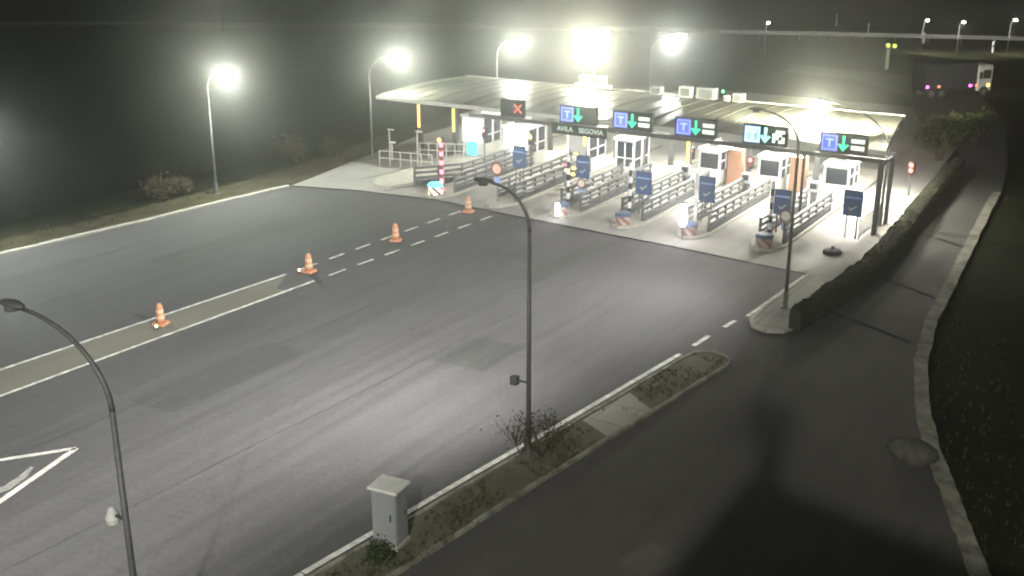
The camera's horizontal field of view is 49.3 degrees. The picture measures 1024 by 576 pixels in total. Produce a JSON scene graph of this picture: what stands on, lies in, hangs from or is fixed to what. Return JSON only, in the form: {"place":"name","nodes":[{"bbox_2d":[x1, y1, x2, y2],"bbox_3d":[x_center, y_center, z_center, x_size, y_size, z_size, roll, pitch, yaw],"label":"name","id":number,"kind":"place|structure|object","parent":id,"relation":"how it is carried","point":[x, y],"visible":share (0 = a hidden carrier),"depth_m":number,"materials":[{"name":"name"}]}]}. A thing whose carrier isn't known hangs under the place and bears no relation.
{"place":"outdoors","nodes":[
{"label":"outdoors","id":0,"kind":"place"},
{"bbox_2d":[0,127,1007,575],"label":"road","id":1,"kind":"structure","parent":0,"point":[294,499],"depth_m":44.22,"materials":[{"name":"grey asphalt"}]},
{"bbox_2d":[0,467,32,492],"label":"faded arrow","id":2,"kind":"object","parent":1,"relation":"on","point":[17,480],"visible":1,"depth_m":34.88,"materials":[{"name":"grey paint"}]},
{"bbox_2d":[0,447,78,503],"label":"gore lines","id":3,"kind":"object","parent":1,"relation":"on","point":[38,474],"visible":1,"depth_m":36.14,"materials":[{"name":"white paint"}]},
{"bbox_2d":[0,275,285,394],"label":"hatched strip","id":4,"kind":"object","parent":1,"relation":"on","point":[29,372],"visible":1,"depth_m":46.36,"materials":[{"name":"grey paint"}]},
{"bbox_2d":[151,303,169,326],"bbox_3d":[-15.111,1.111,47.894,0.600,0.940,0.600,5,19,14],"label":"traffic cone","id":5,"kind":"object","parent":4,"relation":"on","point":[160,321],"visible":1,"depth_m":47.78,"materials":[{"name":"orange plastic"}]},
{"bbox_2d":[0,185,288,254],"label":"kerb","id":6,"kind":"structure","parent":1,"relation":"on","point":[130,223],"depth_m":63.48,"materials":[{"name":"concrete"}]},
{"bbox_2d":[132,342,306,412],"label":"road repair","id":7,"kind":"structure","parent":1,"relation":"on","point":[178,398],"depth_m":42.61,"materials":[{"name":"asphalt"}]},
{"bbox_2d":[150,221,299,265],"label":"road repair","id":8,"kind":"structure","parent":1,"relation":"on","point":[205,247],"depth_m":59.59,"materials":[{"name":"asphalt"}]},
{"bbox_2d":[301,253,316,273],"bbox_3d":[-9.988,-1.244,54.795,0.600,0.940,0.600,9,21,25],"label":"traffic cone","id":9,"kind":"object","parent":1,"relation":"on","point":[308,269],"visible":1,"depth_m":54.67,"materials":[{"name":"orange plastic"}]},
{"bbox_2d":[1,193,636,571],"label":"road seams","id":10,"kind":"object","parent":1,"relation":"on","point":[242,359],"visible":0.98,"depth_m":43.72,"materials":[{"name":"asphalt"}]},
{"bbox_2d":[0,211,803,575],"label":"lane lines","id":11,"kind":"object","parent":1,"relation":"on","point":[370,533],"visible":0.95,"depth_m":42.96,"materials":[{"name":"white paint"}]},
{"bbox_2d":[431,337,525,370],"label":"road repair","id":12,"kind":"structure","parent":1,"relation":"on","point":[479,353],"depth_m":44.91,"materials":[{"name":"asphalt"}]},
{"bbox_2d":[308,350,730,575],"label":"median kerb","id":13,"kind":"structure","parent":1,"relation":"on","point":[492,511],"depth_m":35.23,"materials":[{"name":"concrete"}]},
{"bbox_2d":[749,274,809,333],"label":"sidewalk kerb","id":14,"kind":"structure","parent":1,"relation":"on","point":[753,325],"depth_m":48.74,"materials":[{"name":"concrete"}]},
{"bbox_2d":[788,156,965,331],"bbox_3d":[21.654,-3.528,61.222,1.926,1.240,35.741,11,22,29],"label":"hedge","id":15,"kind":"object","parent":1,"relation":"on","point":[876,262],"visible":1,"depth_m":54.17,"materials":[{"name":"green plant"}]},
{"bbox_2d":[913,192,1000,575],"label":"road kerb","id":16,"kind":"structure","parent":1,"relation":"on","point":[972,553],"depth_m":39.66,"materials":[{"name":"concrete"}]},
{"bbox_2d":[0,0,1023,575],"bbox_3d":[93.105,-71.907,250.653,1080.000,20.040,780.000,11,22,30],"label":"terrain","id":17,"kind":"structure","parent":0,"point":[100,122],"depth_m":118.78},
{"bbox_2d":[0,21,180,27],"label":"crash barrier","id":18,"kind":"object","parent":17,"relation":"on","point":[87,23],"visible":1,"depth_m":165.74,"materials":[{"name":"metal"}]},
{"bbox_2d":[135,168,177,203],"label":"bush","id":19,"kind":"object","parent":17,"relation":"on","point":[157,187],"visible":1,"depth_m":68.62,"materials":[{"name":"green plant"}]},
{"bbox_2d":[170,174,194,194],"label":"bush","id":20,"kind":"object","parent":17,"relation":"on","point":[183,187],"visible":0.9,"depth_m":69.87,"materials":[{"name":"green plant"}]},
{"bbox_2d":[0,110,473,251],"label":"verge","id":21,"kind":"structure","parent":17,"relation":"on","point":[357,151],"depth_m":71.64,"materials":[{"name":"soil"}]},
{"bbox_2d":[206,68,231,194],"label":"lamp post","id":22,"kind":"object","parent":21,"relation":"on","point":[224,72],"visible":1,"depth_m":68.40,"materials":[{"name":"white"}]},
{"bbox_2d":[265,130,314,164],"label":"bush","id":23,"kind":"object","parent":17,"relation":"on","point":[289,145],"visible":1,"depth_m":78.41,"materials":[{"name":"green plant"}]},
{"bbox_2d":[317,131,348,157],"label":"bush","id":24,"kind":"object","parent":17,"relation":"on","point":[333,148],"visible":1,"depth_m":80.26,"materials":[{"name":"green plant"}]},
{"bbox_2d":[0,23,1023,39],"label":"highway","id":25,"kind":"structure","parent":17,"relation":"on","point":[346,25],"depth_m":166.44,"materials":[{"name":"asphalt"}]},
{"bbox_2d":[294,88,959,276],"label":"apron","id":26,"kind":"object","parent":17,"relation":"on","point":[736,237],"visible":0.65,"depth_m":69.99,"materials":[{"name":"concrete"}]},
{"bbox_2d":[368,53,403,157],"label":"lamp post","id":27,"kind":"object","parent":26,"relation":"on","point":[396,57],"visible":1,"depth_m":78.27,"materials":[{"name":"white"}]},
{"bbox_2d":[379,150,432,166],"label":"pipe railing","id":28,"kind":"object","parent":26,"relation":"on","point":[400,159],"visible":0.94,"depth_m":76.69,"materials":[{"name":"white metal"}]},
{"bbox_2d":[373,131,563,187],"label":"toll island","id":29,"kind":"structure","parent":26,"relation":"on","point":[402,178],"depth_m":75.29,"materials":[{"name":"concrete"}]},
{"bbox_2d":[460,110,500,155],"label":"toll booth","id":30,"kind":"object","parent":29,"relation":"on","point":[473,141],"visible":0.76,"depth_m":79.97,"materials":[{"name":"white metal"}]},
{"bbox_2d":[426,138,608,198],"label":"toll island","id":31,"kind":"structure","parent":26,"relation":"on","point":[558,151],"depth_m":73.74,"materials":[{"name":"concrete"}]},
{"bbox_2d":[428,137,443,194],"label":"nose marker","id":32,"kind":"object","parent":31,"relation":"on","point":[435,188],"visible":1,"depth_m":68.95,"materials":[{"name":"red paint"}]},
{"bbox_2d":[413,148,509,185],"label":"guard barrier","id":33,"kind":"object","parent":31,"relation":"on","point":[419,180],"visible":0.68,"depth_m":72.25,"materials":[{"name":"grey metal"}]},
{"bbox_2d":[453,150,533,191],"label":"guard barrier","id":34,"kind":"object","parent":31,"relation":"on","point":[470,182],"visible":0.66,"depth_m":71.84,"materials":[{"name":"grey metal"}]},
{"bbox_2d":[502,117,545,163],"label":"toll booth","id":35,"kind":"object","parent":31,"relation":"on","point":[516,133],"visible":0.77,"depth_m":76.77,"materials":[{"name":"white metal"}]},
{"bbox_2d":[485,143,661,207],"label":"toll island","id":36,"kind":"structure","parent":26,"relation":"on","point":[507,200],"depth_m":70.09,"materials":[{"name":"concrete"}]},
{"bbox_2d":[491,162,502,201],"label":"round sign","id":37,"kind":"object","parent":36,"relation":"on","point":[497,169],"visible":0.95,"depth_m":66.70,"materials":[{"name":"metal"}]},
{"bbox_2d":[513,145,525,189],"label":"lane board","id":38,"kind":"object","parent":36,"relation":"on","point":[519,156],"visible":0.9,"depth_m":68.00,"materials":[{"name":"metal"}]},
{"bbox_2d":[498,153,571,196],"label":"guard barrier","id":39,"kind":"object","parent":36,"relation":"on","point":[502,191],"visible":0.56,"depth_m":71.04,"materials":[{"name":"grey metal"}]},
{"bbox_2d":[514,155,590,201],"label":"guard barrier","id":40,"kind":"object","parent":36,"relation":"on","point":[536,188],"visible":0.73,"depth_m":69.77,"materials":[{"name":"grey metal"}]},
{"bbox_2d":[566,125,607,169],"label":"toll booth","id":41,"kind":"object","parent":36,"relation":"on","point":[595,148],"visible":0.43,"depth_m":75.30,"materials":[{"name":"white metal"}]},
{"bbox_2d":[564,149,590,188],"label":"signal rack","id":42,"kind":"object","parent":26,"relation":"on","point":[575,153],"visible":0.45,"depth_m":70.77,"materials":[{"name":"yellow metal"}]},
{"bbox_2d":[574,29,610,82],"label":"flood mast","id":43,"kind":"object","parent":26,"relation":"on","point":[593,54],"visible":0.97,"depth_m":81.47,"materials":[{"name":"metal"}]},
{"bbox_2d":[550,148,698,218],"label":"toll island","id":44,"kind":"structure","parent":26,"relation":"on","point":[663,169],"depth_m":74.01,"materials":[{"name":"concrete"}]},
{"bbox_2d":[553,154,569,215],"bbox_3d":[2.983,-5.927,64.315,1.225,3.360,0.955,-10,21,-26],"label":"nose marker","id":45,"kind":"object","parent":44,"relation":"on","point":[564,207],"visible":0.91,"depth_m":64.49,"materials":[{"name":"red paint"}]},
{"bbox_2d":[576,155,589,202],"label":"lane board","id":46,"kind":"object","parent":44,"relation":"on","point":[582,166],"visible":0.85,"depth_m":66.27,"materials":[{"name":"metal"}]},
{"bbox_2d":[560,164,623,203],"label":"guard barrier","id":47,"kind":"object","parent":44,"relation":"on","point":[574,197],"visible":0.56,"depth_m":69.06,"materials":[{"name":"grey metal"}]},
{"bbox_2d":[579,162,651,211],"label":"guard barrier","id":48,"kind":"object","parent":44,"relation":"on","point":[599,198],"visible":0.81,"depth_m":67.68,"materials":[{"name":"grey metal"}]},
{"bbox_2d":[614,134,649,181],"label":"toll booth","id":49,"kind":"object","parent":44,"relation":"on","point":[628,149],"visible":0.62,"depth_m":72.00,"materials":[{"name":"white metal"}]},
{"bbox_2d":[376,75,904,183],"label":"toll canopy","id":50,"kind":"object","parent":26,"relation":"on","point":[547,99],"visible":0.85,"depth_m":72.62,"materials":[{"name":"metal"}]},
{"bbox_2d":[574,82,612,89],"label":"roof plinth","id":51,"kind":"structure","parent":50,"relation":"on","point":[605,87],"depth_m":79.84,"materials":[{"name":"concrete"}]},
{"bbox_2d":[678,85,694,97],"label":"roof unit","id":52,"kind":"structure","parent":50,"relation":"on","point":[686,91],"depth_m":76.08,"materials":[{"name":"white metal"}]},
{"bbox_2d":[696,86,717,99],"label":"roof unit","id":53,"kind":"structure","parent":50,"relation":"on","point":[704,92],"depth_m":75.30,"materials":[{"name":"grey metal"}]},
{"bbox_2d":[361,169,963,342],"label":"tar joints","id":54,"kind":"object","parent":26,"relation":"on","point":[874,328],"visible":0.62,"depth_m":51.72,"materials":[{"name":"asphalt"}]},
{"bbox_2d":[469,112,895,235],"bbox_3d":[9.237,-7.490,67.966,26.900,4.240,2.600,11,22,30],"label":"sign gantry","id":55,"kind":"object","parent":26,"relation":"on","point":[882,162],"visible":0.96,"depth_m":62.56,"materials":[{"name":"grey metal"}]},
{"bbox_2d":[500,98,525,118],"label":"lane sign","id":56,"kind":"object","parent":55,"relation":"attached to","point":[509,107],"visible":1,"depth_m":71.06,"materials":[{"name":"grey metal"}]},
{"bbox_2d":[559,104,598,126],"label":"lane sign","id":57,"kind":"object","parent":55,"relation":"attached to","point":[579,114],"visible":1,"depth_m":68.64,"materials":[{"name":"grey metal"}]},
{"bbox_2d":[551,122,607,138],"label":"destination board","id":58,"kind":"object","parent":55,"relation":"attached to","point":[581,130],"visible":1,"depth_m":68.77,"materials":[{"name":"black"}]},
{"bbox_2d":[612,109,653,132],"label":"lane sign","id":59,"kind":"object","parent":55,"relation":"attached to","point":[633,120],"visible":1,"depth_m":66.78,"materials":[{"name":"grey metal"}]},
{"bbox_2d":[675,116,718,139],"bbox_3d":[10.719,-9.300,64.878,2.600,1.180,0.298,11,22,30],"label":"lane sign","id":60,"kind":"object","parent":55,"relation":"attached to","point":[705,128],"visible":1,"depth_m":64.72,"materials":[{"name":"grey metal"}]},
{"bbox_2d":[742,123,789,147],"bbox_3d":[14.273,-8.577,62.760,2.600,1.180,0.298,11,22,30],"label":"lane sign","id":61,"kind":"object","parent":55,"relation":"attached to","point":[767,135],"visible":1,"depth_m":62.60,"materials":[{"name":"grey metal"}]},
{"bbox_2d":[819,130,869,156],"bbox_3d":[17.996,-7.820,60.541,2.600,1.180,0.298,11,22,30],"label":"lane sign","id":62,"kind":"object","parent":55,"relation":"attached to","point":[844,143],"visible":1,"depth_m":60.39,"materials":[{"name":"grey metal"}]},
{"bbox_2d":[611,154,758,228],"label":"toll island","id":63,"kind":"structure","parent":26,"relation":"on","point":[636,221],"depth_m":64.53,"materials":[{"name":"concrete"}]},
{"bbox_2d":[615,162,632,225],"bbox_3d":[6.367,-5.239,62.298,1.225,3.360,0.955,-10,21,-26],"label":"nose marker","id":64,"kind":"object","parent":63,"relation":"on","point":[622,217],"visible":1,"depth_m":62.42,"materials":[{"name":"red paint"}]},
{"bbox_2d":[635,171,651,212],"bbox_3d":[7.586,-5.480,64.296,1.000,2.525,0.137,11,22,30],"label":"lane board","id":65,"kind":"object","parent":63,"relation":"on","point":[643,182],"visible":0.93,"depth_m":64.07,"materials":[{"name":"metal"}]},
{"bbox_2d":[621,170,683,212],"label":"guard barrier","id":66,"kind":"object","parent":63,"relation":"on","point":[634,206],"visible":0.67,"depth_m":67.45,"materials":[{"name":"grey metal"}]},
{"bbox_2d":[641,170,709,221],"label":"guard barrier","id":67,"kind":"object","parent":63,"relation":"on","point":[661,206],"visible":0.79,"depth_m":65.72,"materials":[{"name":"grey metal"}]},
{"bbox_2d":[697,139,732,183],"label":"toll booth","id":68,"kind":"object","parent":63,"relation":"on","point":[713,159],"visible":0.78,"depth_m":71.59,"materials":[{"name":"white metal"}]},
{"bbox_2d":[726,148,744,184],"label":"orange cabinet","id":69,"kind":"object","parent":26,"relation":"on","point":[735,163],"visible":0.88,"depth_m":71.69,"materials":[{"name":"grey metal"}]},
{"bbox_2d":[677,162,823,239],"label":"toll island","id":70,"kind":"structure","parent":26,"relation":"on","point":[702,232],"depth_m":62.98,"materials":[{"name":"concrete"}]},
{"bbox_2d":[679,202,687,237],"bbox_3d":[9.185,-3.654,60.007,0.440,1.960,0.429,11,22,30],"label":"nose lamp","id":71,"kind":"object","parent":70,"relation":"on","point":[683,215],"visible":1,"depth_m":59.78,"materials":[{"name":"grey metal"}]},
{"bbox_2d":[683,173,698,235],"bbox_3d":[9.752,-4.503,60.297,1.225,3.260,0.955,-10,21,-26],"label":"nose marker","id":72,"kind":"object","parent":70,"relation":"on","point":[690,227],"visible":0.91,"depth_m":60.41,"materials":[{"name":"red paint"}]},
{"bbox_2d":[698,175,715,221],"bbox_3d":[10.908,-4.951,62.516,0.950,2.675,0.137,11,22,30],"label":"lane board","id":73,"kind":"object","parent":70,"relation":"on","point":[707,184],"visible":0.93,"depth_m":62.28,"materials":[{"name":"metal"}]},
{"bbox_2d":[687,178,743,221],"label":"guard barrier","id":74,"kind":"object","parent":70,"relation":"on","point":[723,199],"visible":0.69,"depth_m":65.56,"materials":[{"name":"grey metal"}]},
{"bbox_2d":[707,178,770,231],"bbox_3d":[13.279,-4.909,64.784,0.200,1.170,9.520,11,22,30],"label":"guard barrier","id":75,"kind":"object","parent":70,"relation":"on","point":[732,213],"visible":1,"depth_m":64.26,"materials":[{"name":"grey metal"}]},
{"bbox_2d":[741,172,751,195],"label":"payment machine","id":76,"kind":"object","parent":70,"relation":"on","point":[747,177],"visible":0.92,"depth_m":68.40,"materials":[{"name":"grey metal"}]},
{"bbox_2d":[757,151,792,191],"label":"toll booth","id":77,"kind":"object","parent":70,"relation":"on","point":[774,166],"visible":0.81,"depth_m":69.57,"materials":[{"name":"white metal"}]},
{"bbox_2d":[788,155,808,193],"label":"orange cabinet","id":78,"kind":"object","parent":26,"relation":"on","point":[792,172],"visible":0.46,"depth_m":69.67,"materials":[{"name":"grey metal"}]},
{"bbox_2d":[751,168,888,251],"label":"toll island","id":79,"kind":"structure","parent":26,"relation":"on","point":[867,178],"depth_m":65.04,"materials":[{"name":"concrete"}]},
{"bbox_2d":[755,180,774,247],"bbox_3d":[13.233,-3.843,58.206,0.955,3.360,1.225,1,19,2],"label":"nose marker","id":80,"kind":"object","parent":79,"relation":"on","point":[764,239],"visible":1,"depth_m":58.27,"materials":[{"name":"red paint"}]},
{"bbox_2d":[773,188,791,231],"bbox_3d":[14.653,-4.160,60.544,0.950,2.450,0.137,11,22,30],"label":"lane board","id":81,"kind":"object","parent":79,"relation":"on","point":[782,199],"visible":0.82,"depth_m":60.31,"materials":[{"name":"metal"}]},
{"bbox_2d":[758,188,808,231],"bbox_3d":[15.364,-4.275,62.926,0.200,1.170,7.820,11,22,30],"label":"guard barrier","id":82,"kind":"object","parent":79,"relation":"on","point":[762,228],"visible":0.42,"depth_m":61.89,"materials":[{"name":"grey metal"}]},
{"bbox_2d":[782,191,832,243],"bbox_3d":[16.503,-3.986,62.080,0.200,1.170,8.120,11,22,30],"label":"guard barrier","id":83,"kind":"object","parent":79,"relation":"on","point":[811,219],"visible":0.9,"depth_m":61.92,"materials":[{"name":"grey metal"}]},
{"bbox_2d":[808,180,819,204],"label":"payment machine","id":84,"kind":"object","parent":79,"relation":"on","point":[814,187],"visible":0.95,"depth_m":66.31,"materials":[{"name":"grey metal"}]},
{"bbox_2d":[823,158,860,200],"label":"toll booth","id":85,"kind":"object","parent":79,"relation":"on","point":[840,176],"visible":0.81,"depth_m":67.49,"materials":[{"name":"white metal"}]},
{"bbox_2d":[813,98,888,225],"bbox_3d":[18.978,-7.191,63.079,4.950,6.670,0.520,16,25,39],"label":"lamp post","id":86,"kind":"object","parent":26,"relation":"on","point":[819,101],"visible":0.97,"depth_m":62.21,"materials":[{"name":"beige"}]},
{"bbox_2d":[842,189,863,238],"bbox_3d":[18.148,-3.925,59.547,1.000,2.650,0.137,11,22,30],"label":"lane board","id":87,"kind":"object","parent":26,"relation":"on","point":[853,203],"visible":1,"depth_m":59.32,"materials":[{"name":"metal"}]},
{"bbox_2d":[858,203,880,239],"bbox_3d":[19.802,-3.745,61.590,0.060,1.110,4.600,11,22,30],"label":"railing","id":88,"kind":"object","parent":26,"relation":"on","point":[866,222],"visible":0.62,"depth_m":60.77,"materials":[{"name":"metal"}]},
{"bbox_2d":[598,26,1023,42],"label":"crash barrier","id":89,"kind":"object","parent":17,"relation":"on","point":[799,33],"visible":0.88,"depth_m":152.17,"materials":[{"name":"metal"}]},
{"bbox_2d":[887,437,938,466],"bbox_3d":[13.041,5.356,36.327,1.304,1.000,1.378,-5,20,-15],"label":"boulder","id":90,"kind":"object","parent":17,"relation":"on","point":[913,452],"visible":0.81,"depth_m":35.85,"materials":[{"name":"stone"}]},
{"bbox_2d":[913,110,976,160],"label":"tree","id":91,"kind":"object","parent":17,"relation":"on","point":[951,131],"visible":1,"depth_m":77.51,"materials":[{"name":"green plant"}]},
{"bbox_2d":[929,195,1023,569],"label":"roadside grass","id":92,"kind":"structure","parent":17,"relation":"on","point":[966,448],"depth_m":40.29,"materials":[{"name":"plant"}]},
{"bbox_2d":[962,106,1001,142],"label":"tree","id":93,"kind":"object","parent":17,"relation":"on","point":[984,123],"visible":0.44,"depth_m":84.18,"materials":[{"name":"green plant"}]},
{"bbox_2d":[317,352,727,575],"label":"median island","id":94,"kind":"structure","parent":0,"point":[517,478],"depth_m":34.82,"materials":[{"name":"plant"}]},
{"bbox_2d":[0,298,136,575],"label":"lamp post","id":95,"kind":"object","parent":94,"relation":"on","point":[11,305],"visible":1,"depth_m":23.16,"materials":[{"name":"beige"}]},
{"bbox_2d":[105,506,121,525],"bbox_3d":[-8.460,4.845,23.765,0.480,0.380,0.320,11,22,30],"label":"pole speaker","id":96,"kind":"object","parent":95,"relation":"attached to","point":[113,516],"visible":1,"depth_m":23.70},
{"bbox_2d":[361,534,398,571],"bbox_3d":[-3.672,7.209,30.427,0.886,0.776,1.271,-8,20,-22],"label":"bush","id":97,"kind":"object","parent":94,"relation":"on","point":[378,554],"visible":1,"depth_m":30.26,"materials":[{"name":"green plant"}]},
{"bbox_2d":[367,474,410,551],"bbox_3d":[-3.405,6.283,31.131,0.940,1.860,0.820,9,21,24],"label":"utility cabinet","id":98,"kind":"object","parent":94,"relation":"on","point":[389,508],"visible":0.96,"depth_m":30.86,"materials":[{"name":"metal"}]},
{"bbox_2d":[473,177,533,460],"bbox_3d":[-0.245,1.057,35.174,2.230,9.102,0.380,11,22,30],"label":"lamp post","id":99,"kind":"object","parent":94,"relation":"on","point":[482,181],"visible":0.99,"depth_m":34.51,"materials":[{"name":"beige"}]},
{"bbox_2d":[480,410,554,454],"bbox_3d":[0.241,4.619,35.942,2.434,2.052,1.892,-15,24,-37],"label":"shrub","id":100,"kind":"object","parent":94,"relation":"on","point":[516,436],"visible":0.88,"depth_m":35.89,"materials":[{"name":"green plant"}]},
{"bbox_2d":[325,352,721,575],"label":"median grass","id":101,"kind":"structure","parent":94,"relation":"on","point":[496,492],"depth_m":33.94,"materials":[{"name":"plant"}]},
{"bbox_2d":[505,405,575,457],"bbox_3d":[0.928,4.689,36.113,2.607,1.806,2.565,-7,20,-21],"label":"shrub","id":102,"kind":"object","parent":94,"relation":"on","point":[545,434],"visible":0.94,"depth_m":36.13,"materials":[{"name":"green plant"}]},
{"bbox_2d":[583,393,650,435],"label":"median paving","id":103,"kind":"structure","parent":94,"relation":"on","point":[613,417],"depth_m":39.33,"materials":[{"name":"concrete"}]},
{"bbox_2d":[425,165,1003,575],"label":"side road","id":104,"kind":"structure","parent":0,"point":[767,454],"depth_m":35.33,"materials":[{"name":"grey asphalt"}]},
{"bbox_2d":[618,543,683,575],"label":"paved patch","id":105,"kind":"object","parent":104,"relation":"on","point":[654,559],"visible":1,"depth_m":30.67,"materials":[{"name":"concrete"}]},
{"bbox_2d":[753,175,936,332],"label":"sidewalk","id":106,"kind":"structure","parent":0,"point":[773,315],"depth_m":51.86,"materials":[{"name":"concrete"}]},
{"bbox_2d":[748,107,799,308],"bbox_3d":[11.268,-3.463,48.885,2.530,8.802,0.380,11,22,30],"label":"lamp post","id":107,"kind":"object","parent":106,"relation":"on","point":[786,293],"visible":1,"depth_m":48.23,"materials":[{"name":"beige"}]},
{"bbox_2d":[685,59,1023,126],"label":"slip road","id":108,"kind":"structure","parent":0,"point":[924,107],"depth_m":106.93,"materials":[{"name":"grey asphalt"}]},
{"bbox_2d":[911,60,993,98],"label":"truck","id":109,"kind":"object","parent":108,"relation":"on","point":[937,78],"visible":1,"depth_m":104.63,"materials":[{"name":"grey metal"}]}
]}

